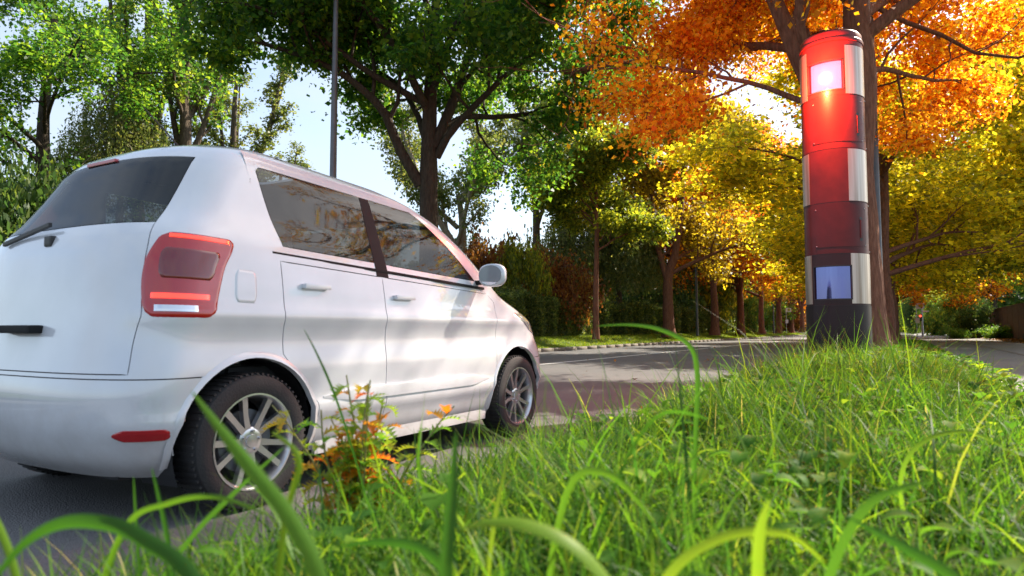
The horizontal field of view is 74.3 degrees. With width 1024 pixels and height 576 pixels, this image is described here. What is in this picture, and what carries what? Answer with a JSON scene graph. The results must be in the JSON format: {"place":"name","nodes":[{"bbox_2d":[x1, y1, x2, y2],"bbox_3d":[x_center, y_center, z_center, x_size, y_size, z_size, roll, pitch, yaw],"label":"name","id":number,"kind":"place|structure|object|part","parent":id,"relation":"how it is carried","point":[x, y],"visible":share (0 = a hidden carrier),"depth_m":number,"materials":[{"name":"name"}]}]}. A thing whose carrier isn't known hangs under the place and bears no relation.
{"place":"outdoors","nodes":[
{"label":"outdoors","id":0,"kind":"place"},
{"bbox_2d":[0,335,806,575],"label":"road","id":1,"kind":"structure","parent":0,"point":[30,501],"depth_m":3.75,"materials":[{"name":"grey asphalt"}]},
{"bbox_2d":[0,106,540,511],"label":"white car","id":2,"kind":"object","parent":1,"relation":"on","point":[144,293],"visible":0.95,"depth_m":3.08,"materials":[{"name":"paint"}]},
{"bbox_3d":[-2.009,-0.424,3.232,1.263,0.358,0.337,-2,-4,30],"label":"back window","id":3,"kind":"part","parent":2,"relation":"part of","materials":[{"name":"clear glass"}]},
{"bbox_3d":[-1.020,-0.363,3.554,0.140,0.416,0.723,-2,-4,30],"label":"rear window","id":4,"kind":"part","parent":2,"relation":"part of","materials":[{"name":"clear glass"}]},
{"bbox_3d":[-0.913,0.332,3.504,0.078,0.885,0.720,-2,-4,30],"label":"rear door","id":5,"kind":"part","parent":2,"relation":"part of","materials":[{"name":"white paint"}]},
{"bbox_3d":[-0.559,-0.279,4.339,0.133,0.425,0.971,-2,-4,30],"label":"front window","id":6,"kind":"part","parent":2,"relation":"part of","materials":[{"name":"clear glass"}]},
{"bbox_3d":[-0.431,0.401,4.330,0.082,0.863,1.197,-2,-4,30],"label":"front door","id":7,"kind":"part","parent":2,"relation":"part of","materials":[{"name":"white paint"}]},
{"bbox_2d":[540,338,806,364],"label":"road marking","id":8,"kind":"object","parent":1,"relation":"on","point":[644,354],"visible":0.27,"depth_m":20.50,"materials":[{"name":"paint"}]},
{"bbox_2d":[0,0,1021,260],"label":"sky","id":9,"kind":"structure","parent":0,"point":[358,164],"materials":[{"name":"white"}]},
{"bbox_2d":[0,288,1023,575],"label":"verge ground","id":10,"kind":"structure","parent":0,"point":[916,338],"depth_m":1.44,"materials":[{"name":"green plant"}]},
{"bbox_2d":[261,375,460,531],"bbox_3d":[-0.420,0.519,1.942,0.454,0.549,0.424,-2,-4,30],"label":"thistle plant","id":11,"kind":"object","parent":10,"relation":"on","point":[362,455],"visible":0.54,"depth_m":1.86,"materials":[{"name":"green plant"}]},
{"bbox_2d":[378,470,420,505],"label":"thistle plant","id":12,"kind":"object","parent":10,"relation":"on","point":[411,478],"visible":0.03,"depth_m":2.06,"materials":[{"name":"green plant"}]},
{"bbox_2d":[0,323,1023,575],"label":"tall grass","id":13,"kind":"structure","parent":10,"relation":"on","point":[180,563],"depth_m":0.88,"materials":[{"name":"green plant"}]},
{"bbox_2d":[141,345,1023,575],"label":"ground cover","id":14,"kind":"object","parent":10,"relation":"on","point":[431,501],"visible":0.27,"depth_m":1.64,"materials":[{"name":"green plant"}]},
{"bbox_2d":[480,0,1023,350],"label":"avenue tree","id":15,"kind":"object","parent":10,"relation":"on","point":[704,34],"visible":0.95,"depth_m":12.28,"materials":[{"name":"orange plant"}]},
{"bbox_2d":[638,7,1023,343],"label":"avenue tree","id":16,"kind":"object","parent":10,"relation":"on","point":[747,181],"visible":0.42,"depth_m":24.23,"materials":[{"name":"yellow plant"}]},
{"bbox_2d":[799,29,872,354],"bbox_3d":[3.704,-0.868,7.743,0.680,4.075,0.680,-2,-4,26],"label":"speed camera","id":17,"kind":"object","parent":10,"relation":"on","point":[836,231],"visible":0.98,"depth_m":7.50,"materials":[{"name":"red plastic"}]},
{"bbox_2d":[807,58,844,95],"bbox_3d":[3.518,-2.377,7.599,0.386,0.354,0.069,-3,-4,38],"label":"window frame","id":18,"kind":"structure","parent":17,"relation":"in","point":[833,58],"depth_m":7.56,"materials":[{"name":"red plastic"}]},
{"bbox_2d":[809,60,842,93],"bbox_3d":[3.523,-2.376,7.606,0.346,0.328,0.051,-3,-4,38],"label":"upper window","id":19,"kind":"structure","parent":17,"relation":"in","point":[826,75],"depth_m":7.58,"materials":[{"name":"white glass"}]},
{"bbox_2d":[813,265,852,299],"bbox_3d":[3.531,-0.059,7.449,0.396,0.379,0.073,-2,-4,35],"label":"window frame","id":20,"kind":"structure","parent":17,"relation":"in","point":[827,265],"depth_m":7.42,"materials":[{"name":"black plastic"}]},
{"bbox_2d":[815,266,850,298],"bbox_3d":[3.536,-0.059,7.456,0.356,0.353,0.054,-2,-4,35],"label":"lower window","id":21,"kind":"structure","parent":17,"relation":"in","point":[834,282],"depth_m":7.43,"materials":[{"name":"blue glass"}]},
{"bbox_2d":[812,99,866,149],"bbox_3d":[3.692,-1.850,7.538,0.631,0.562,0.238,0,-3,0],"label":"door","id":22,"kind":"structure","parent":17,"relation":"in","point":[838,119],"depth_m":7.50,"materials":[{"name":"red plastic"}]},
{"bbox_2d":[815,206,869,252],"bbox_3d":[3.691,-0.662,7.548,0.545,0.532,0.328,-2,-4,26],"label":"door","id":23,"kind":"structure","parent":17,"relation":"in","point":[844,225],"depth_m":7.43,"materials":[{"name":"red plastic"}]},
{"bbox_2d":[718,138,1023,339],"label":"avenue tree","id":24,"kind":"object","parent":10,"relation":"on","point":[796,260],"visible":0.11,"depth_m":30.64,"materials":[{"name":"yellow plant"}]},
{"bbox_2d":[870,0,882,266],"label":"lamp post","id":25,"kind":"object","parent":10,"relation":"on","point":[876,170],"visible":0.05,"depth_m":12.92,"materials":[{"name":"grey metal"}]},
{"bbox_2d":[777,136,1020,338],"bbox_3d":[23.055,-3.336,41.038,14.818,12.874,15.824,-1,-4,13],"label":"avenue tree","id":26,"kind":"object","parent":10,"relation":"on","point":[962,288],"visible":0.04,"depth_m":37.74,"materials":[{"name":"yellow plant"}]},
{"bbox_2d":[803,249,994,336],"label":"avenue tree","id":27,"kind":"object","parent":10,"relation":"on","point":[913,291],"visible":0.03,"depth_m":47.95,"materials":[{"name":"orange plant"}]},
{"bbox_2d":[915,303,923,336],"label":"bus stop sign","id":28,"kind":"object","parent":10,"relation":"on","point":[917,320],"visible":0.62,"depth_m":54.81,"materials":[{"name":"grey metal"}]},
{"bbox_2d":[893,344,1003,383],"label":"verge leaves","id":29,"kind":"object","parent":10,"relation":"on","point":[929,349],"visible":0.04,"depth_m":16.62,"materials":[{"name":"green plant"}]},
{"bbox_2d":[534,330,806,348],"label":"verge ground","id":30,"kind":"structure","parent":0,"point":[616,341],"depth_m":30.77,"materials":[{"name":"green plant"}]},
{"bbox_2d":[0,123,67,245],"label":"shrub","id":31,"kind":"object","parent":30,"relation":"on","point":[23,199],"visible":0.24,"depth_m":23.52,"materials":[{"name":"green plant"}]},
{"bbox_2d":[0,0,235,191],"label":"spreading tree","id":32,"kind":"object","parent":30,"relation":"on","point":[90,42],"visible":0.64,"depth_m":25.90,"materials":[{"name":"green plant"}]},
{"bbox_2d":[85,0,196,149],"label":"poplar tree","id":33,"kind":"object","parent":30,"relation":"on","point":[124,7],"visible":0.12,"depth_m":32.13,"materials":[{"name":"green plant"}]},
{"bbox_2d":[133,0,262,145],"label":"poplar tree","id":34,"kind":"object","parent":30,"relation":"on","point":[187,108],"visible":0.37,"depth_m":31.54,"materials":[{"name":"green plant"}]},
{"bbox_2d":[174,49,300,158],"bbox_3d":[-15.958,-5.591,38.587,6.283,17.478,6.049,-2,-4,27],"label":"poplar tree","id":35,"kind":"object","parent":30,"relation":"on","point":[277,87],"visible":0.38,"depth_m":38.98,"materials":[{"name":"green plant"}]},
{"bbox_2d":[283,140,315,169],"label":"poplar tree","id":36,"kind":"object","parent":30,"relation":"on","point":[295,161],"visible":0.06,"depth_m":45.49,"materials":[{"name":"green plant"}]},
{"bbox_2d":[330,0,337,177],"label":"lamp post","id":37,"kind":"object","parent":30,"relation":"on","point":[333,137],"visible":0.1,"depth_m":16.31,"materials":[{"name":"grey metal"}]},
{"bbox_2d":[156,0,669,226],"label":"maple tree","id":38,"kind":"object","parent":30,"relation":"on","point":[372,34],"visible":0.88,"depth_m":18.31,"materials":[{"name":"green plant"}]},
{"bbox_2d":[354,55,555,251],"bbox_3d":[-2.665,-4.333,33.768,10.541,14.380,11.080,1,-4,-10],"label":"poplar tree","id":39,"kind":"object","parent":30,"relation":"on","point":[494,137],"visible":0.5,"depth_m":33.58,"materials":[{"name":"green plant"}]},
{"bbox_2d":[452,223,496,261],"bbox_3d":[-2.669,-0.283,35.862,3.986,6.969,5.018,1,-4,-15],"label":"shrub","id":40,"kind":"object","parent":30,"relation":"on","point":[468,231],"depth_m":36.43,"materials":[{"name":"green plant"}]},
{"bbox_2d":[461,222,542,294],"bbox_3d":[-1.063,-0.110,32.189,5.230,6.078,4.592,0,-3,-3],"label":"shrub","id":41,"kind":"object","parent":30,"relation":"on","point":[479,254],"visible":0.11,"depth_m":31.34,"materials":[{"name":"green plant"}]},
{"bbox_2d":[491,224,555,331],"bbox_3d":[0.421,-0.058,30.980,3.099,5.814,2.721,-1,-4,10],"label":"shrub","id":42,"kind":"object","parent":30,"relation":"on","point":[520,267],"visible":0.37,"depth_m":30.49,"materials":[{"name":"green plant"}]},
{"bbox_2d":[500,34,577,243],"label":"poplar tree","id":43,"kind":"object","parent":30,"relation":"on","point":[536,225],"visible":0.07,"depth_m":44.03,"materials":[{"name":"green plant"}]},
{"bbox_2d":[527,233,610,332],"bbox_3d":[2.241,0.147,33.816,5.436,5.786,4.319,2,-4,-28],"label":"shrub","id":44,"kind":"object","parent":30,"relation":"on","point":[561,286],"visible":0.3,"depth_m":33.54,"materials":[{"name":"green plant"}]},
{"bbox_2d":[531,215,613,299],"bbox_3d":[3.236,-0.809,40.166,5.760,8.137,5.751,-2,-4,30],"label":"shrub","id":45,"kind":"object","parent":30,"relation":"on","point":[580,245],"visible":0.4,"depth_m":39.02,"materials":[{"name":"green plant"}]},
{"bbox_2d":[557,252,622,303],"bbox_3d":[3.711,0.501,40.147,5.424,5.814,4.762,1,-4,-19],"label":"shrub","id":46,"kind":"object","parent":30,"relation":"on","point":[609,295],"visible":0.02,"depth_m":39.22,"materials":[{"name":"green plant"}]},
{"bbox_2d":[516,73,679,338],"bbox_3d":[3.693,-3.586,30.639,7.059,11.771,7.632,0,-3,1],"label":"avenue tree","id":47,"kind":"object","parent":30,"relation":"on","point":[628,218],"visible":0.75,"depth_m":29.51,"materials":[{"name":"green plant"}]},
{"bbox_2d":[574,227,674,303],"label":"shrub","id":48,"kind":"object","parent":30,"relation":"on","point":[628,267],"visible":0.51,"depth_m":40.13,"materials":[{"name":"green plant"}]},
{"bbox_2d":[493,283,758,336],"bbox_3d":[9.218,2.162,44.898,2.106,2.993,69.293,-2,-4,30],"label":"hedge","id":49,"kind":"object","parent":30,"relation":"on","point":[542,320],"visible":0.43,"depth_m":37.05,"materials":[{"name":"green plant"}]},
{"bbox_2d":[600,245,693,313],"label":"shrub","id":50,"kind":"object","parent":30,"relation":"on","point":[651,296],"visible":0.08,"depth_m":49.27,"materials":[{"name":"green plant"}]},
{"bbox_2d":[525,35,779,336],"bbox_3d":[8.864,-6.303,41.389,16.800,18.537,14.826,2,-4,-33],"label":"avenue tree","id":51,"kind":"object","parent":30,"relation":"on","point":[694,230],"visible":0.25,"depth_m":39.72,"materials":[{"name":"yellow plant"}]},
{"bbox_2d":[649,249,708,315],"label":"shrub","id":52,"kind":"object","parent":30,"relation":"on","point":[691,296],"visible":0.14,"depth_m":55.10,"materials":[{"name":"green plant"}]},
{"bbox_2d":[689,212,698,335],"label":"lamp post","id":53,"kind":"object","parent":30,"relation":"on","point":[697,322],"visible":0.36,"depth_m":44.83,"materials":[{"name":"grey metal"}]},
{"bbox_2d":[632,65,797,334],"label":"avenue tree","id":54,"kind":"object","parent":30,"relation":"on","point":[714,328],"visible":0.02,"depth_m":49.36,"materials":[{"name":"yellow plant"}]},
{"bbox_2d":[688,264,757,332],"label":"shrub","id":55,"kind":"object","parent":30,"relation":"on","point":[725,297],"visible":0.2,"depth_m":58.39,"materials":[{"name":"green plant"}]},
{"bbox_2d":[664,118,786,334],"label":"avenue tree","id":56,"kind":"object","parent":30,"relation":"on","point":[740,329],"visible":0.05,"depth_m":56.37,"materials":[{"name":"yellow plant"}]},
{"bbox_2d":[689,139,801,333],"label":"avenue tree","id":57,"kind":"object","parent":30,"relation":"on","point":[761,326],"visible":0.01,"depth_m":65.62,"materials":[{"name":"yellow plant"}]},
{"bbox_2d":[728,283,772,329],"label":"shrub","id":58,"kind":"object","parent":30,"relation":"on","point":[749,306],"visible":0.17,"depth_m":70.45,"materials":[{"name":"green plant"}]},
{"bbox_2d":[731,270,796,332],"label":"avenue tree","id":59,"kind":"object","parent":30,"relation":"on","point":[778,314],"visible":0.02,"depth_m":74.55,"materials":[{"name":"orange plant"}]},
{"bbox_2d":[772,297,774,332],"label":"lamp post","id":60,"kind":"object","parent":30,"relation":"on","point":[773,317],"visible":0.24,"depth_m":70.68,"materials":[{"name":"grey metal"}]},
{"bbox_2d":[751,290,799,331],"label":"shrub","id":61,"kind":"object","parent":30,"relation":"on","point":[768,320],"visible":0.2,"depth_m":82.35,"materials":[{"name":"green plant"}]},
{"bbox_2d":[751,277,805,332],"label":"avenue tree","id":62,"kind":"object","parent":30,"relation":"on","point":[802,306],"visible":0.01,"depth_m":92.33,"materials":[{"name":"orange plant"}]},
{"bbox_2d":[757,284,805,332],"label":"avenue tree","id":63,"kind":"object","parent":30,"relation":"on","point":[791,327],"visible":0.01,"depth_m":83.05,"materials":[{"name":"orange plant"}]},
{"bbox_2d":[786,308,790,332],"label":"bus stop sign","id":64,"kind":"object","parent":30,"relation":"on","point":[788,309],"visible":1,"depth_m":78.88,"materials":[{"name":"grey metal"}]},
{"bbox_2d":[772,292,805,331],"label":"shrub","id":65,"kind":"object","parent":30,"relation":"on","point":[796,321],"visible":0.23,"depth_m":99.14,"materials":[{"name":"plant"}]},
{"bbox_2d":[911,332,1023,390],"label":"path","id":66,"kind":"structure","parent":0,"point":[1016,361],"depth_m":17.67,"materials":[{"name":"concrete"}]},
{"bbox_2d":[921,293,923,335],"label":"lamp post","id":67,"kind":"object","parent":66,"relation":"on","point":[921,323],"visible":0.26,"depth_m":61.48,"materials":[{"name":"grey metal"}]},
{"bbox_2d":[919,302,928,336],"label":"traffic light","id":68,"kind":"object","parent":66,"relation":"on","point":[920,316],"visible":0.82,"depth_m":56.74,"materials":[{"name":"black plastic"}]},
{"bbox_2d":[925,333,1023,353],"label":"pavement","id":69,"kind":"structure","parent":0,"point":[1010,346],"depth_m":31.04,"materials":[{"name":"grey concrete"}]},
{"bbox_2d":[930,292,991,335],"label":"shrub","id":70,"kind":"object","parent":69,"relation":"on","point":[950,311],"visible":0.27,"depth_m":58.07,"materials":[{"name":"green plant"}]},
{"bbox_2d":[948,298,995,337],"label":"shrub","id":71,"kind":"object","parent":69,"relation":"on","point":[976,318],"visible":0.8,"depth_m":49.77,"materials":[{"name":"green plant"}]},
{"bbox_2d":[972,324,1012,339],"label":"shrub","id":72,"kind":"object","parent":69,"relation":"on","point":[996,332],"visible":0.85,"depth_m":42.56,"materials":[{"name":"green plant"}]},
{"bbox_2d":[970,336,1023,342],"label":"fallen leaves","id":73,"kind":"object","parent":69,"relation":"on","point":[1013,340],"visible":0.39,"depth_m":38.19,"materials":[{"name":"brown plant"}]},
{"bbox_2d":[987,302,1023,339],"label":"garden wall","id":74,"kind":"structure","parent":69,"relation":"on","point":[1012,316],"depth_m":42.09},
{"label":"field","id":75,"kind":"structure","parent":0,"visible":0},
{"bbox_2d":[898,0,1023,289],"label":"avenue tree","id":76,"kind":"object","parent":75,"relation":"on","point":[961,151],"visible":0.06,"depth_m":35.56,"materials":[{"name":"orange plant"}]},
{"bbox_2d":[919,126,1023,288],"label":"avenue tree","id":77,"kind":"object","parent":75,"relation":"on","point":[982,274],"visible":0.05,"depth_m":38.10,"materials":[{"name":"yellow plant"}]},
{"bbox_2d":[928,0,1023,276],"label":"avenue tree","id":78,"kind":"object","parent":75,"relation":"on","point":[1014,143],"visible":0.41,"depth_m":28.00,"materials":[{"name":"yellow plant"}]},
{"bbox_2d":[933,254,1023,309],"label":"avenue tree","id":79,"kind":"object","parent":75,"relation":"on","point":[988,293],"visible":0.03,"depth_m":53.44,"materials":[{"name":"orange plant"}]},
{"bbox_2d":[995,272,1023,307],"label":"avenue tree","id":80,"kind":"object","parent":75,"relation":"on","point":[1018,286],"visible":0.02,"depth_m":65.69,"materials":[{"name":"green plant"}]},
{"label":"ground","id":81,"kind":"structure","parent":0,"visible":0},
{"bbox_2d":[51,76,177,188],"bbox_3d":[-17.712,-3.564,30.257,6.384,12.419,6.462,-2,-4,30],"label":"birch tree","id":82,"kind":"object","parent":81,"relation":"on","point":[120,139],"visible":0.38,"depth_m":29.17,"materials":[{"name":"green plant"}]},
{"bbox_2d":[538,334,806,351],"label":"kerb","id":83,"kind":"structure","parent":81,"relation":"on","point":[594,347],"depth_m":31.54,"materials":[{"name":"concrete"}]},
{"bbox_2d":[747,278,1023,331],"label":"wood","id":84,"kind":"object","parent":81,"relation":"on","point":[1008,299],"visible":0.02,"depth_m":137.44,"materials":[{"name":"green plant"}]},
{"bbox_2d":[898,296,909,331],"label":"shrub","id":85,"kind":"object","parent":81,"relation":"on","point":[901,322],"depth_m":127.58,"materials":[{"name":"green plant"}]},
{"bbox_2d":[898,293,925,333],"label":"shrub","id":86,"kind":"object","parent":81,"relation":"on","point":[907,309],"visible":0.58,"depth_m":99.45,"materials":[{"name":"green plant"}]},
{"bbox_2d":[898,290,951,332],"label":"shrub","id":87,"kind":"object","parent":81,"relation":"on","point":[933,298],"visible":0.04,"depth_m":120.92,"materials":[{"name":"green plant"}]},
{"bbox_2d":[907,295,958,335],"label":"shrub","id":88,"kind":"object","parent":81,"relation":"on","point":[933,328],"visible":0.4,"depth_m":69.43,"materials":[{"name":"green plant"}]},
{"bbox_2d":[940,327,971,338],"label":"shrub","id":89,"kind":"object","parent":81,"relation":"on","point":[955,334],"visible":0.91,"depth_m":45.70,"materials":[{"name":"green plant"}]},
{"bbox_2d":[932,335,1023,355],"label":"path kerb","id":90,"kind":"structure","parent":81,"relation":"on","point":[988,347],"depth_m":22.97,"materials":[{"name":"concrete"}]}
]}

